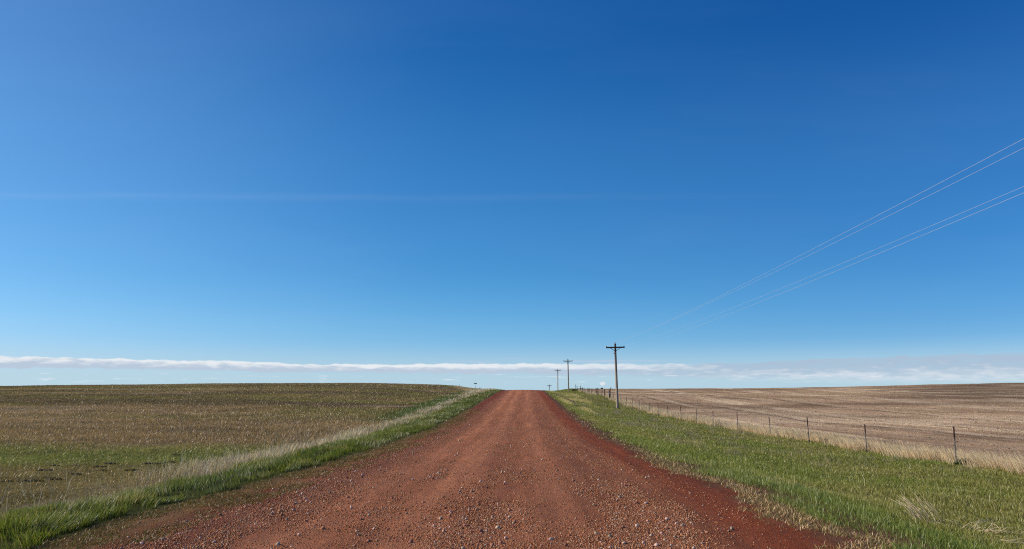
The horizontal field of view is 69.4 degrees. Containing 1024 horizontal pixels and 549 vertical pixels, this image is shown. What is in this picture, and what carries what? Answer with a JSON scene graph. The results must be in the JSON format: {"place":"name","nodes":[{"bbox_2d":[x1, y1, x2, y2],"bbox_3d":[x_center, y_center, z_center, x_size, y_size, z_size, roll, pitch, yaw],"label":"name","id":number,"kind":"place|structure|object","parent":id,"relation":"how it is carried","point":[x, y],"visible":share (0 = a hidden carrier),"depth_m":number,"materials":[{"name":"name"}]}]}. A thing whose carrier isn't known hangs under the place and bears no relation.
{"place":"outdoors","nodes":[
{"label":"outdoors","id":0,"kind":"place"},
{"bbox_2d":[22,479,43,481],"bbox_3d":[-11.168,4.811,17.257,0.523,0.076,0.199,2,-9,-11],"label":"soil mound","id":1,"kind":"object","parent":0,"point":[35,480],"visible":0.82,"depth_m":17.22,"materials":[{"name":"brown soil"}]},
{"bbox_2d":[0,388,494,512],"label":"dry grass","id":2,"kind":"structure","parent":0,"point":[256,455],"depth_m":22.68,"materials":[{"name":"beige plant"}]},
{"bbox_2d":[0,389,500,548],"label":"roadside grass","id":3,"kind":"structure","parent":0,"point":[29,523],"depth_m":13.39,"materials":[{"name":"green plant"}]},
{"bbox_2d":[40,390,850,548],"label":"road","id":4,"kind":"structure","parent":0,"point":[775,535],"depth_m":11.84,"materials":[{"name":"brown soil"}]},
{"bbox_2d":[120,421,845,548],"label":"loose stones","id":5,"kind":"object","parent":4,"relation":"on","point":[480,530],"visible":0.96,"depth_m":10.37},
{"bbox_2d":[445,385,483,396],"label":"crest grass","id":6,"kind":"structure","parent":0,"point":[462,387],"depth_m":151.41,"materials":[{"name":"beige plant"}]},
{"bbox_2d":[0,383,1023,548],"bbox_3d":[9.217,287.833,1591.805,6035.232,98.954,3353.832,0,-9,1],"label":"ground","id":7,"kind":"structure","parent":0,"point":[678,400],"depth_m":52.87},
{"bbox_2d":[1,418,397,511],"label":"tall dry stalks","id":8,"kind":"object","parent":7,"relation":"on","point":[172,468],"visible":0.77,"depth_m":18.24,"materials":[{"name":"beige plant"}]},
{"bbox_2d":[0,383,475,512],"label":"pasture grass","id":9,"kind":"structure","parent":7,"relation":"on","point":[46,427],"depth_m":45.76,"materials":[{"name":"plant"}]},
{"bbox_2d":[20,409,480,548],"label":"roadside thatch","id":10,"kind":"object","parent":7,"relation":"on","point":[142,514],"visible":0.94,"depth_m":11.76,"materials":[{"name":"beige plant"}]},
{"bbox_2d":[563,359,568,390],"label":"utility pole","id":11,"kind":"object","parent":7,"relation":"on","point":[568,374],"visible":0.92,"depth_m":201.88,"materials":[{"name":"wood"}]},
{"bbox_2d":[606,343,624,407],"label":"utility pole","id":12,"kind":"object","parent":7,"relation":"on","point":[616,382],"visible":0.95,"depth_m":99.34,"materials":[{"name":"wood"}]},
{"bbox_2d":[545,139,1022,388],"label":"power line","id":13,"kind":"object","parent":12,"relation":"attached to","point":[871,218],"visible":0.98,"depth_m":23.33,"materials":[{"name":"metal"}]},
{"bbox_2d":[554,193,1022,378],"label":"power line","id":14,"kind":"object","parent":12,"relation":"attached to","point":[866,258],"visible":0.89,"depth_m":25.50,"materials":[{"name":"metal"}]},
{"bbox_2d":[573,186,1023,360],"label":"power line","id":15,"kind":"object","parent":12,"relation":"attached to","point":[858,256],"visible":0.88,"depth_m":28.86,"materials":[{"name":"metal"}]},
{"bbox_2d":[585,148,1022,356],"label":"power line","id":16,"kind":"object","parent":12,"relation":"attached to","point":[814,252],"visible":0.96,"depth_m":28.84,"materials":[{"name":"metal"}]},
{"bbox_2d":[559,406,909,548],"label":"straw fringe","id":17,"kind":"object","parent":7,"relation":"on","point":[768,501],"visible":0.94,"depth_m":11.59,"materials":[{"name":"beige plant"}]},
{"bbox_2d":[554,392,982,471],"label":"dead tufts","id":18,"kind":"object","parent":7,"relation":"on","point":[670,426],"visible":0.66,"depth_m":38.92,"materials":[{"name":"beige plant"}]},
{"bbox_2d":[543,388,1023,548],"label":"verge grass","id":19,"kind":"structure","parent":7,"relation":"on","point":[872,508],"depth_m":18.64,"materials":[{"name":"green plant"}]},
{"bbox_2d":[575,384,1023,463],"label":"wire fence","id":20,"kind":"object","parent":7,"relation":"on","point":[609,392],"visible":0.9,"depth_m":39.76,"materials":[{"name":"metal"}]},
{"bbox_2d":[589,383,1023,457],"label":"stubble","id":21,"kind":"object","parent":7,"relation":"on","point":[852,418],"visible":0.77,"depth_m":97.62,"materials":[{"name":"beige plant"}]},
{"bbox_2d":[598,389,1023,456],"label":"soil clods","id":22,"kind":"object","parent":7,"relation":"on","point":[872,418],"visible":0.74,"depth_m":81.01,"materials":[{"name":"soil"}]},
{"bbox_2d":[651,435,1021,545],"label":"dead strands","id":23,"kind":"object","parent":7,"relation":"on","point":[888,477],"visible":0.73,"depth_m":18.16,"materials":[{"name":"beige plant"}]},
{"bbox_2d":[891,493,945,524],"bbox_3d":[6.399,3.685,11.652,0.722,0.521,0.705,-7,-11,38],"label":"dead grass clump","id":24,"kind":"object","parent":7,"relation":"on","point":[919,515],"visible":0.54,"depth_m":11.67,"materials":[{"name":"plant"}]},
{"bbox_2d":[954,458,970,464],"bbox_3d":[15.864,6.597,25.950,0.647,0.315,0.616,-8,-12,44],"label":"weed plant","id":25,"kind":"object","parent":7,"relation":"on","point":[956,463],"visible":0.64,"depth_m":25.93,"materials":[{"name":"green plant"}]},
{"bbox_2d":[949,515,1023,533],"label":"dead weed","id":26,"kind":"object","parent":7,"relation":"on","point":[987,529],"visible":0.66,"depth_m":11.31,"materials":[{"name":"plant"}]},
{"bbox_2d":[995,535,1023,545],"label":"dead weed","id":27,"kind":"object","parent":7,"relation":"on","point":[1009,540],"visible":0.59,"depth_m":10.29,"materials":[{"name":"plant"}]},
{"bbox_2d":[0,0,1023,390],"label":"sky","id":28,"kind":"structure","parent":0,"point":[496,194],"materials":[{"name":"blue"}]},
{"bbox_2d":[578,389,1023,475],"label":"fence row grass","id":29,"kind":"structure","parent":0,"point":[934,454],"depth_m":34.61,"materials":[{"name":"beige plant"}]}
]}

